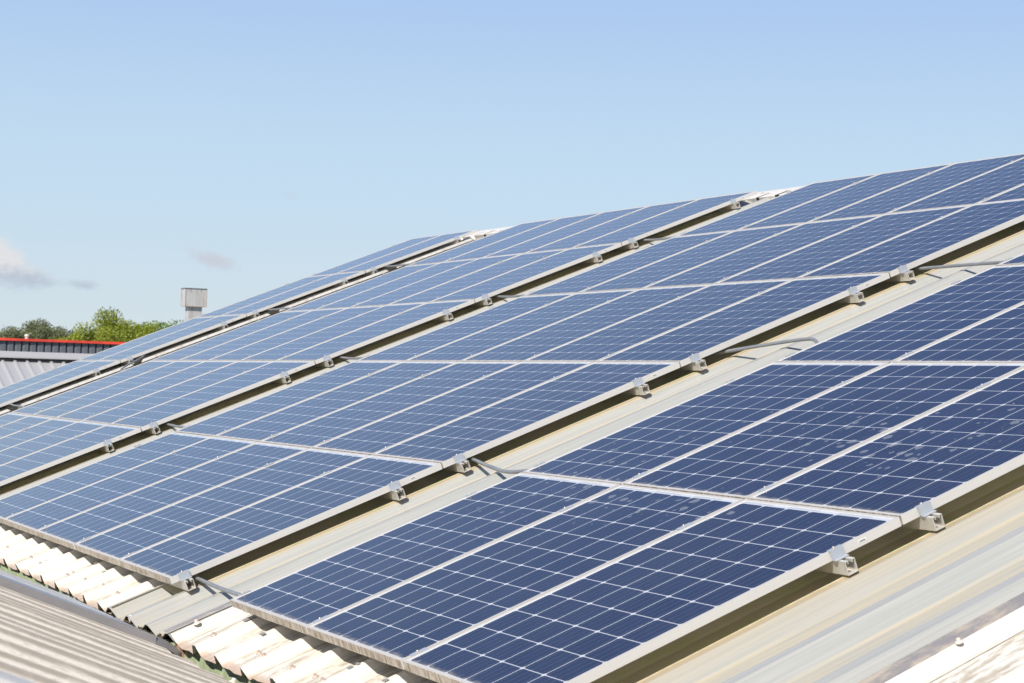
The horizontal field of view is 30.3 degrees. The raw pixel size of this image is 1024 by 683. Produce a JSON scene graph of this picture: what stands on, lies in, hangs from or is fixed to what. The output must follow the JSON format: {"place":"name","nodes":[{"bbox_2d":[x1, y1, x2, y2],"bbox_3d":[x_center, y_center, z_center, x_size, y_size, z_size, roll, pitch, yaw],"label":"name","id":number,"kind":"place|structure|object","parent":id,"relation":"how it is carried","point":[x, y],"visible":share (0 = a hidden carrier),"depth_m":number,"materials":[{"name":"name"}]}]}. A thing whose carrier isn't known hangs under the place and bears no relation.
{"place":"outdoors","nodes":[
{"label":"outdoors","id":0,"kind":"place"},
{"bbox_2d":[0,325,51,339],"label":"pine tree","id":1,"kind":"object","parent":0,"point":[11,332],"visible":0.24,"depth_m":208.67,"materials":[{"name":"plant"}]},
{"bbox_2d":[0,351,92,387],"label":"grey roofed building","id":2,"kind":"structure","parent":0,"point":[16,366],"depth_m":42.83,"materials":[{"name":"metal"}]},
{"bbox_2d":[181,288,206,320],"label":"vent chimney","id":3,"kind":"object","parent":2,"relation":"on","point":[193,301],"visible":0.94,"depth_m":40.83,"materials":[{"name":"grey"}]},
{"bbox_2d":[18,317,82,339],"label":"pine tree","id":4,"kind":"object","parent":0,"point":[60,331],"visible":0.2,"depth_m":213.53,"materials":[{"name":"plant"}]},
{"bbox_2d":[0,338,125,353],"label":"dark clad building","id":5,"kind":"structure","parent":0,"point":[48,345],"depth_m":69.36,"materials":[{"name":"metal"}]},
{"bbox_2d":[0,569,235,682],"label":"neighbour building","id":6,"kind":"structure","parent":0,"point":[47,635],"depth_m":5.98,"materials":[{"name":"beige metal"}]},
{"bbox_2d":[0,0,1023,331],"label":"sky","id":7,"kind":"structure","parent":0,"point":[151,150],"materials":[{"name":"blue"}]},
{"label":"ground","id":8,"kind":"structure","parent":0,"visible":0},
{"bbox_2d":[54,306,139,341],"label":"broadleaf tree","id":9,"kind":"object","parent":8,"relation":"on","point":[107,332],"visible":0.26,"depth_m":149.79,"materials":[{"name":"green plant"}]},
{"bbox_2d":[0,186,1023,682],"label":"warehouse","id":10,"kind":"structure","parent":8,"relation":"on","point":[920,606],"depth_m":8.34,"materials":[{"name":"beige metal"}]},
{"bbox_2d":[1,424,113,451],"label":"mounting rail","id":11,"kind":"object","parent":10,"relation":"on","point":[107,446],"visible":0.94,"depth_m":15.64,"materials":[{"name":"metal"}]},
{"bbox_2d":[0,415,52,437],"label":"solar panel","id":12,"kind":"object","parent":11,"relation":"on","point":[18,425],"visible":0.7,"depth_m":18.76,"materials":[{"name":"blue glass"}]},
{"bbox_2d":[0,418,77,450],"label":"solar panel","id":13,"kind":"object","parent":11,"relation":"on","point":[26,434],"visible":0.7,"depth_m":17.84,"materials":[{"name":"blue glass"}]},
{"bbox_2d":[0,421,107,464],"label":"solar panel","id":14,"kind":"object","parent":11,"relation":"attached to","point":[36,444],"visible":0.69,"depth_m":16.89,"materials":[{"name":"blue glass"}]},
{"bbox_2d":[0,424,140,485],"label":"solar panel","id":15,"kind":"object","parent":11,"relation":"attached to","point":[45,458],"visible":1,"depth_m":15.82,"materials":[{"name":"blue glass"}]},
{"bbox_2d":[53,367,100,376],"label":"mounting rail","id":16,"kind":"object","parent":10,"relation":"on","point":[96,372],"visible":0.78,"depth_m":22.00,"materials":[{"name":"metal"}]},
{"bbox_2d":[0,360,96,395],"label":"solar panel","id":17,"kind":"object","parent":16,"relation":"attached to","point":[39,377],"visible":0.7,"depth_m":23.22,"materials":[{"name":"blue glass"}]},
{"bbox_2d":[17,407,160,433],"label":"mounting rail","id":18,"kind":"object","parent":10,"relation":"on","point":[154,429],"visible":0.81,"depth_m":15.82,"materials":[{"name":"metal"}]},
{"bbox_2d":[11,360,175,414],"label":"solar panel","id":19,"kind":"object","parent":18,"relation":"on","point":[83,390],"visible":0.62,"depth_m":20.17,"materials":[{"name":"blue glass"}]},
{"bbox_2d":[32,361,203,417],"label":"solar panel","id":20,"kind":"object","parent":18,"relation":"on","point":[112,390],"visible":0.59,"depth_m":19.27,"materials":[{"name":"blue glass"}]},
{"bbox_2d":[55,361,236,420],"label":"solar panel","id":21,"kind":"object","parent":18,"relation":"on","point":[141,391],"visible":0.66,"depth_m":18.36,"materials":[{"name":"blue glass"}]},
{"bbox_2d":[81,361,272,423],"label":"solar panel","id":22,"kind":"object","parent":18,"relation":"on","point":[171,393],"visible":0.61,"depth_m":17.47,"materials":[{"name":"blue glass"}]},
{"bbox_2d":[110,361,314,430],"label":"solar panel","id":23,"kind":"object","parent":18,"relation":"on","point":[211,394],"visible":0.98,"depth_m":16.45,"materials":[{"name":"blue glass"}]},
{"bbox_2d":[0,513,195,590],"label":"mounting rail","id":24,"kind":"object","parent":10,"relation":"on","point":[187,583],"visible":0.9,"depth_m":9.80,"materials":[{"name":"metal"}]},
{"bbox_2d":[3,436,256,534],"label":"solar panel","id":25,"kind":"object","parent":24,"relation":"on","point":[32,520],"visible":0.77,"depth_m":13.21,"materials":[{"name":"blue glass"}]},
{"bbox_2d":[118,455,441,583],"bbox_3d":[-1.297,0.964,10.530,1.631,0.035,0.993,-22,9,-25],"label":"solar panel","id":26,"kind":"object","parent":24,"relation":"on","point":[208,545],"visible":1,"depth_m":10.43,"materials":[{"name":"blue glass"}]},
{"bbox_2d":[84,356,133,364],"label":"mounting rail","id":27,"kind":"object","parent":10,"relation":"on","point":[129,359],"visible":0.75,"depth_m":22.19,"materials":[{"name":"metal"}]},
{"bbox_2d":[100,314,246,362],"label":"solar panel","id":28,"kind":"object","parent":27,"relation":"on","point":[172,338],"visible":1,"depth_m":22.77,"materials":[{"name":"blue glass"}]},
{"bbox_2d":[172,321,228,330],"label":"mounting rail","id":29,"kind":"object","parent":10,"relation":"on","point":[223,326],"visible":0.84,"depth_m":22.70,"materials":[{"name":"metal"}]},
{"bbox_2d":[79,316,216,359],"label":"solar panel","id":30,"kind":"object","parent":29,"relation":"on","point":[145,339],"visible":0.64,"depth_m":23.83,"materials":[{"name":"blue glass"}]},
{"bbox_2d":[142,313,269,361],"bbox_3d":[-3.617,-0.055,22.408,1.670,0.030,0.046,-22,9,-25],"label":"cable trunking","id":31,"kind":"object","parent":10,"relation":"attached to","point":[204,337],"visible":1,"depth_m":22.38,"materials":[{"name":"white metal"}]},
{"bbox_2d":[202,310,259,318],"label":"mounting rail","id":32,"kind":"object","parent":10,"relation":"on","point":[255,314],"visible":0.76,"depth_m":22.88,"materials":[{"name":"metal"}]},
{"bbox_2d":[198,274,332,316],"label":"solar panel","id":33,"kind":"object","parent":32,"relation":"on","point":[263,296],"visible":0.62,"depth_m":24.52,"materials":[{"name":"blue glass"}]},
{"bbox_2d":[220,271,364,315],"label":"solar panel","id":34,"kind":"object","parent":32,"relation":"on","point":[295,293],"visible":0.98,"depth_m":23.47,"materials":[{"name":"blue glass"}]},
{"bbox_2d":[157,355,332,366],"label":"mounting rail","id":35,"kind":"object","parent":10,"relation":"on","point":[327,363],"visible":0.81,"depth_m":16.53,"materials":[{"name":"metal"}]},
{"bbox_2d":[153,310,311,360],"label":"solar panel","id":36,"kind":"object","parent":35,"relation":"on","point":[178,355],"visible":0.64,"depth_m":20.88,"materials":[{"name":"blue glass"}]},
{"bbox_2d":[179,308,345,360],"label":"solar panel","id":37,"kind":"object","parent":35,"relation":"on","point":[258,335],"visible":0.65,"depth_m":19.97,"materials":[{"name":"blue glass"}]},
{"bbox_2d":[240,302,427,360],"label":"solar panel","id":38,"kind":"object","parent":35,"relation":"on","point":[329,333],"visible":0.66,"depth_m":18.16,"materials":[{"name":"blue glass"}]},
{"bbox_2d":[276,299,474,363],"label":"solar panel","id":39,"kind":"object","parent":35,"relation":"on","point":[374,332],"visible":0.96,"depth_m":17.16,"materials":[{"name":"blue glass"}]},
{"bbox_2d":[134,444,405,499],"bbox_3d":[-1.773,0.829,12.547,0.071,0.100,5.148,-22,9,-25],"label":"mounting rail","id":40,"kind":"object","parent":10,"relation":"on","point":[398,493],"visible":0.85,"depth_m":10.30,"materials":[{"name":"metal"}]},
{"bbox_2d":[0,432,211,523],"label":"solar panel","id":41,"kind":"object","parent":40,"relation":"on","point":[71,481],"visible":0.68,"depth_m":14.14,"materials":[{"name":"blue glass"}]},
{"bbox_2d":[36,442,309,548],"bbox_3d":[-2.213,0.982,12.331,1.631,0.035,0.992,-22,9,-25],"label":"solar panel","id":42,"kind":"object","parent":40,"relation":"on","point":[70,532],"visible":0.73,"depth_m":12.30,"materials":[{"name":"blue glass"}]},
{"bbox_2d":[74,448,369,564],"bbox_3d":[-1.754,0.974,11.432,1.631,0.035,0.992,-22,9,-25],"label":"solar panel","id":43,"kind":"object","parent":40,"relation":"on","point":[114,545],"visible":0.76,"depth_m":11.40,"materials":[{"name":"blue glass"}]},
{"bbox_2d":[183,425,470,471],"bbox_3d":[-1.424,0.689,12.726,0.071,0.100,5.148,-22,9,-25],"label":"mounting rail","id":44,"kind":"object","parent":10,"relation":"on","point":[461,465],"visible":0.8,"depth_m":10.48,"materials":[{"name":"metal"}]},
{"bbox_2d":[174,361,402,435],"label":"solar panel","id":45,"kind":"object","parent":44,"relation":"on","point":[250,411],"visible":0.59,"depth_m":14.82,"materials":[{"name":"blue glass"}]},
{"bbox_2d":[215,361,458,441],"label":"solar panel","id":46,"kind":"object","parent":44,"relation":"on","point":[320,405],"visible":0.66,"depth_m":13.92,"materials":[{"name":"blue glass"}]},
{"bbox_2d":[260,361,519,447],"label":"solar panel","id":47,"kind":"object","parent":44,"relation":"on","point":[354,416],"visible":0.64,"depth_m":13.02,"materials":[{"name":"blue glass"}]},
{"bbox_2d":[312,361,593,454],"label":"solar panel","id":48,"kind":"object","parent":44,"relation":"attached to","point":[435,412],"visible":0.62,"depth_m":12.12,"materials":[{"name":"blue glass"}]},
{"bbox_2d":[372,362,679,467],"bbox_3d":[0.078,0.414,11.233,1.631,0.035,0.993,-22,9,-25],"label":"solar panel","id":49,"kind":"object","parent":44,"relation":"on","point":[509,418],"visible":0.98,"depth_m":11.14,"materials":[{"name":"blue glass"}]},
{"bbox_2d":[238,590,439,682],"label":"mounting rail","id":50,"kind":"object","parent":10,"relation":"on","point":[411,655],"visible":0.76,"depth_m":7.94,"materials":[{"name":"metal"}]},
{"bbox_2d":[306,484,742,668],"bbox_3d":[0.047,0.941,7.877,1.631,0.035,0.992,-22,9,-25],"label":"solar panel","id":51,"kind":"object","parent":50,"relation":"on","point":[396,626],"visible":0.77,"depth_m":7.83,"materials":[{"name":"blue glass"}]},
{"bbox_2d":[402,499,900,682],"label":"solar panel","id":52,"kind":"object","parent":50,"relation":"on","point":[614,615],"visible":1,"depth_m":6.91,"materials":[{"name":"blue glass"}]},
{"bbox_2d":[312,267,377,276],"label":"mounting rail","id":53,"kind":"object","parent":10,"relation":"on","point":[372,271],"visible":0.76,"depth_m":23.59,"materials":[{"name":"metal"}]},
{"bbox_2d":[308,234,442,276],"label":"solar panel","id":54,"kind":"object","parent":53,"relation":"on","point":[374,255],"visible":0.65,"depth_m":25.22,"materials":[{"name":"blue glass"}]},
{"bbox_2d":[336,230,476,273],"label":"solar panel","id":55,"kind":"object","parent":53,"relation":"on","point":[404,253],"visible":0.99,"depth_m":24.18,"materials":[{"name":"blue glass"}]},
{"bbox_2d":[258,309,452,320],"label":"mounting rail","id":56,"kind":"object","parent":10,"relation":"on","point":[447,315],"visible":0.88,"depth_m":17.06,"materials":[{"name":"metal"}]},
{"bbox_2d":[208,305,384,360],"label":"solar panel","id":57,"kind":"object","parent":56,"relation":"attached to","point":[239,354],"visible":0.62,"depth_m":19.07,"materials":[{"name":"blue glass"}]},
{"bbox_2d":[290,294,491,308],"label":"mounting rail","id":58,"kind":"object","parent":10,"relation":"on","point":[487,301],"visible":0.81,"depth_m":17.23,"materials":[{"name":"metal"}]},
{"bbox_2d":[315,258,478,309],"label":"solar panel","id":59,"kind":"object","parent":58,"relation":"on","point":[387,287],"visible":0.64,"depth_m":20.68,"materials":[{"name":"blue glass"}]},
{"bbox_2d":[351,253,522,306],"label":"solar panel","id":60,"kind":"object","parent":58,"relation":"on","point":[434,280],"visible":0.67,"depth_m":19.76,"materials":[{"name":"blue glass"}]},
{"bbox_2d":[388,249,566,304],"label":"solar panel","id":61,"kind":"object","parent":58,"relation":"on","point":[475,277],"visible":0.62,"depth_m":18.87,"materials":[{"name":"blue glass"}]},
{"bbox_2d":[431,243,621,302],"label":"solar panel","id":62,"kind":"object","parent":58,"relation":"on","point":[509,280],"visible":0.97,"depth_m":17.86,"materials":[{"name":"blue glass"}]},
{"bbox_2d":[319,372,649,394],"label":"mounting rail","id":63,"kind":"object","parent":10,"relation":"on","point":[639,388],"visible":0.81,"depth_m":11.01,"materials":[{"name":"metal"}]},
{"bbox_2d":[382,251,602,274],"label":"mounting rail","id":64,"kind":"object","parent":10,"relation":"on","point":[597,257],"visible":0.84,"depth_m":17.76,"materials":[{"name":"metal"}]},
{"bbox_2d":[283,262,440,311],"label":"solar panel","id":65,"kind":"object","parent":64,"relation":"attached to","point":[358,288],"visible":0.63,"depth_m":21.59,"materials":[{"name":"blue glass"}]},
{"bbox_2d":[412,238,638,263],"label":"mounting rail","id":66,"kind":"object","parent":10,"relation":"on","point":[633,244],"visible":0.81,"depth_m":17.94,"materials":[{"name":"metal"}]},
{"bbox_2d":[407,218,558,265],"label":"solar panel","id":67,"kind":"object","parent":66,"relation":"on","point":[481,242],"visible":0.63,"depth_m":22.28,"materials":[{"name":"blue glass"}]},
{"bbox_2d":[444,212,601,261],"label":"solar panel","id":68,"kind":"object","parent":66,"relation":"on","point":[519,238],"visible":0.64,"depth_m":21.38,"materials":[{"name":"blue glass"}]},
{"bbox_2d":[482,205,649,257],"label":"solar panel","id":69,"kind":"object","parent":66,"relation":"on","point":[565,231],"visible":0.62,"depth_m":20.48,"materials":[{"name":"blue glass"}]},
{"bbox_2d":[572,190,757,247],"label":"solar panel","id":70,"kind":"object","parent":66,"relation":"on","point":[668,219],"visible":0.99,"depth_m":18.56,"materials":[{"name":"blue glass"}]},
{"bbox_2d":[363,353,706,370],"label":"mounting rail","id":71,"kind":"object","parent":10,"relation":"on","point":[698,364],"visible":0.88,"depth_m":11.18,"materials":[{"name":"metal"}]},
{"bbox_2d":[356,293,575,360],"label":"solar panel","id":72,"kind":"object","parent":71,"relation":"on","point":[459,329],"visible":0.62,"depth_m":15.53,"materials":[{"name":"blue glass"}]},
{"bbox_2d":[405,289,638,360],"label":"solar panel","id":73,"kind":"object","parent":71,"relation":"on","point":[515,328],"visible":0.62,"depth_m":14.63,"materials":[{"name":"blue glass"}]},
{"bbox_2d":[461,284,710,361],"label":"solar panel","id":74,"kind":"object","parent":71,"relation":"on","point":[574,327],"visible":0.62,"depth_m":13.72,"materials":[{"name":"blue glass"}]},
{"bbox_2d":[525,279,792,361],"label":"solar panel","id":75,"kind":"object","parent":71,"relation":"attached to","point":[596,346],"visible":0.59,"depth_m":12.82,"materials":[{"name":"blue glass"}]},
{"bbox_2d":[597,273,889,366],"bbox_3d":[1.452,-0.136,11.935,1.631,0.036,0.993,-22,9,-25],"label":"solar panel","id":76,"kind":"object","parent":71,"relation":"on","point":[721,329],"visible":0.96,"depth_m":11.85,"materials":[{"name":"blue glass"}]},
{"bbox_2d":[499,198,740,231],"bbox_3d":[1.026,-1.326,20.688,0.072,0.100,5.148,-22,9,-25],"label":"mounting rail","id":77,"kind":"object","parent":10,"relation":"on","point":[734,205],"visible":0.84,"depth_m":18.46,"materials":[{"name":"metal"}]},
{"bbox_2d":[526,198,700,252],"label":"solar panel","id":78,"kind":"object","parent":77,"relation":"on","point":[608,227],"visible":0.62,"depth_m":19.57,"materials":[{"name":"blue glass"}]},
{"bbox_2d":[465,492,857,575],"bbox_3d":[0.487,0.788,8.093,0.071,0.100,3.128,-22,9,-25],"label":"mounting rail","id":79,"kind":"object","parent":10,"relation":"on","point":[845,564],"visible":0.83,"depth_m":6.74,"materials":[{"name":"metal"}]},
{"bbox_2d":[230,472,619,633],"bbox_3d":[-0.409,0.948,8.778,1.631,0.037,0.992,-22,9,-25],"label":"solar panel","id":80,"kind":"object","parent":79,"relation":"on","point":[301,599],"visible":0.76,"depth_m":8.73,"materials":[{"name":"blue glass"}]},
{"bbox_2d":[488,286,864,308],"bbox_3d":[0.980,-0.274,13.954,0.072,0.100,5.148,-22,9,-25],"label":"mounting rail","id":81,"kind":"object","parent":10,"relation":"on","point":[856,296],"visible":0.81,"depth_m":11.71,"materials":[{"name":"metal"}]},
{"bbox_2d":[529,265,914,292],"bbox_3d":[1.328,-0.413,14.132,0.070,0.100,5.148,-22,9,-25],"label":"mounting rail","id":82,"kind":"object","parent":10,"relation":"on","point":[905,274],"visible":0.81,"depth_m":11.89,"materials":[{"name":"metal"}]},
{"bbox_2d":[579,223,803,292],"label":"solar panel","id":83,"kind":"object","parent":82,"relation":"on","point":[683,261],"visible":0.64,"depth_m":15.33,"materials":[{"name":"blue glass"}]},
{"bbox_2d":[644,214,883,287],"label":"solar panel","id":84,"kind":"object","parent":82,"relation":"on","point":[731,264],"visible":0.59,"depth_m":14.43,"materials":[{"name":"blue glass"}]},
{"bbox_2d":[714,204,972,283],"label":"solar panel","id":85,"kind":"object","parent":82,"relation":"on","point":[795,264],"visible":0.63,"depth_m":13.53,"materials":[{"name":"blue glass"}]},
{"bbox_2d":[797,199,1023,278],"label":"solar panel","id":86,"kind":"object","parent":82,"relation":"on","point":[920,245],"visible":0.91,"depth_m":12.56,"materials":[{"name":"blue glass"}]},
{"bbox_2d":[534,462,944,530],"bbox_3d":[0.837,0.648,8.272,0.070,0.100,3.128,-22,9,-25],"label":"mounting rail","id":87,"kind":"object","parent":10,"relation":"on","point":[929,519],"visible":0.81,"depth_m":6.92,"materials":[{"name":"metal"}]},
{"bbox_2d":[522,362,888,484],"bbox_3d":[0.965,0.398,9.481,1.631,0.035,0.992,-22,9,-25],"label":"solar panel","id":88,"kind":"object","parent":87,"relation":"on","point":[622,456],"visible":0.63,"depth_m":9.45,"materials":[{"name":"blue glass"}]},
{"bbox_2d":[624,362,1023,499],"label":"solar panel","id":89,"kind":"object","parent":87,"relation":"on","point":[746,463],"visible":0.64,"depth_m":8.54,"materials":[{"name":"blue glass"}]},
{"bbox_2d":[747,368,1023,524],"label":"solar panel","id":90,"kind":"object","parent":87,"relation":"attached to","point":[951,451],"visible":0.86,"depth_m":7.57,"materials":[{"name":"blue glass"}]},
{"bbox_2d":[706,337,818,356],"bbox_3d":[1.458,0.060,11.011,0.342,0.179,1.561,2,-2,-30],"label":"conduit","id":91,"kind":"object","parent":10,"relation":"on","point":[767,344],"visible":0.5,"depth_m":11.11,"materials":[{"name":"plastic"}]},
{"bbox_2d":[643,215,1023,248],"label":"mounting rail","id":92,"kind":"object","parent":10,"relation":"on","point":[849,227],"visible":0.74,"depth_m":14.21,"materials":[{"name":"metal"}]},
{"bbox_2d":[523,230,734,295],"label":"solar panel","id":93,"kind":"object","parent":92,"relation":"on","point":[610,270],"visible":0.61,"depth_m":16.23,"materials":[{"name":"blue glass"}]},
{"bbox_2d":[681,197,990,233],"bbox_3d":[2.704,-0.964,14.835,0.070,0.100,5.148,-22,9,-25],"label":"mounting rail","id":94,"kind":"object","parent":10,"relation":"on","point":[820,216],"visible":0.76,"depth_m":14.40,"materials":[{"name":"metal"}]},
{"bbox_2d":[675,173,879,236],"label":"solar panel","id":95,"kind":"object","parent":94,"relation":"on","point":[775,206],"visible":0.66,"depth_m":16.94,"materials":[{"name":"blue glass"}]},
{"bbox_2d":[738,163,953,229],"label":"solar panel","id":96,"kind":"object","parent":94,"relation":"on","point":[844,197],"visible":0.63,"depth_m":16.04,"materials":[{"name":"blue glass"}]},
{"bbox_2d":[886,157,1023,213],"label":"solar panel","id":97,"kind":"object","parent":94,"relation":"on","point":[994,182],"visible":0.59,"depth_m":14.19,"materials":[{"name":"blue glass"}]},
{"bbox_2d":[976,184,1023,203],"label":"solar panel","id":98,"kind":"object","parent":94,"relation":"on","point":[1017,192],"visible":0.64,"depth_m":13.39,"materials":[{"name":"blue glass"}]},
{"bbox_2d":[785,352,913,356],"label":"mounting rail","id":99,"kind":"object","parent":10,"relation":"on","point":[904,355],"visible":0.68,"depth_m":9.43,"materials":[{"name":"metal"}]},
{"bbox_2d":[775,264,1023,362],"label":"solar panel","id":100,"kind":"object","parent":99,"relation":"on","point":[927,320],"visible":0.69,"depth_m":10.15,"materials":[{"name":"blue glass"}]},
{"bbox_2d":[893,303,1023,361],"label":"solar panel","id":101,"kind":"object","parent":99,"relation":"on","point":[999,337],"visible":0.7,"depth_m":9.24,"materials":[{"name":"blue glass"}]},
{"bbox_2d":[909,261,1002,270],"bbox_3d":[2.794,-0.465,11.573,0.051,0.034,1.551,2,-2,-28],"label":"conduit","id":102,"kind":"object","parent":10,"relation":"on","point":[956,265],"visible":0.64,"depth_m":11.68,"materials":[{"name":"plastic"}]},
{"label":"mounting rail","id":103,"kind":"object","parent":10,"relation":"on","visible":0},
{"bbox_2d":[809,153,1023,221],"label":"solar panel","id":104,"kind":"object","parent":103,"relation":"attached to","point":[914,190],"visible":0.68,"depth_m":15.14,"materials":[{"name":"blue glass"}]},
{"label":"mounting rail","id":105,"kind":"object","parent":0,"visible":0},
{"bbox_2d":[0,360,119,406],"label":"solar panel","id":106,"kind":"object","parent":105,"relation":"on","point":[45,384],"visible":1,"depth_m":22.09,"materials":[{"name":"blue glass"}]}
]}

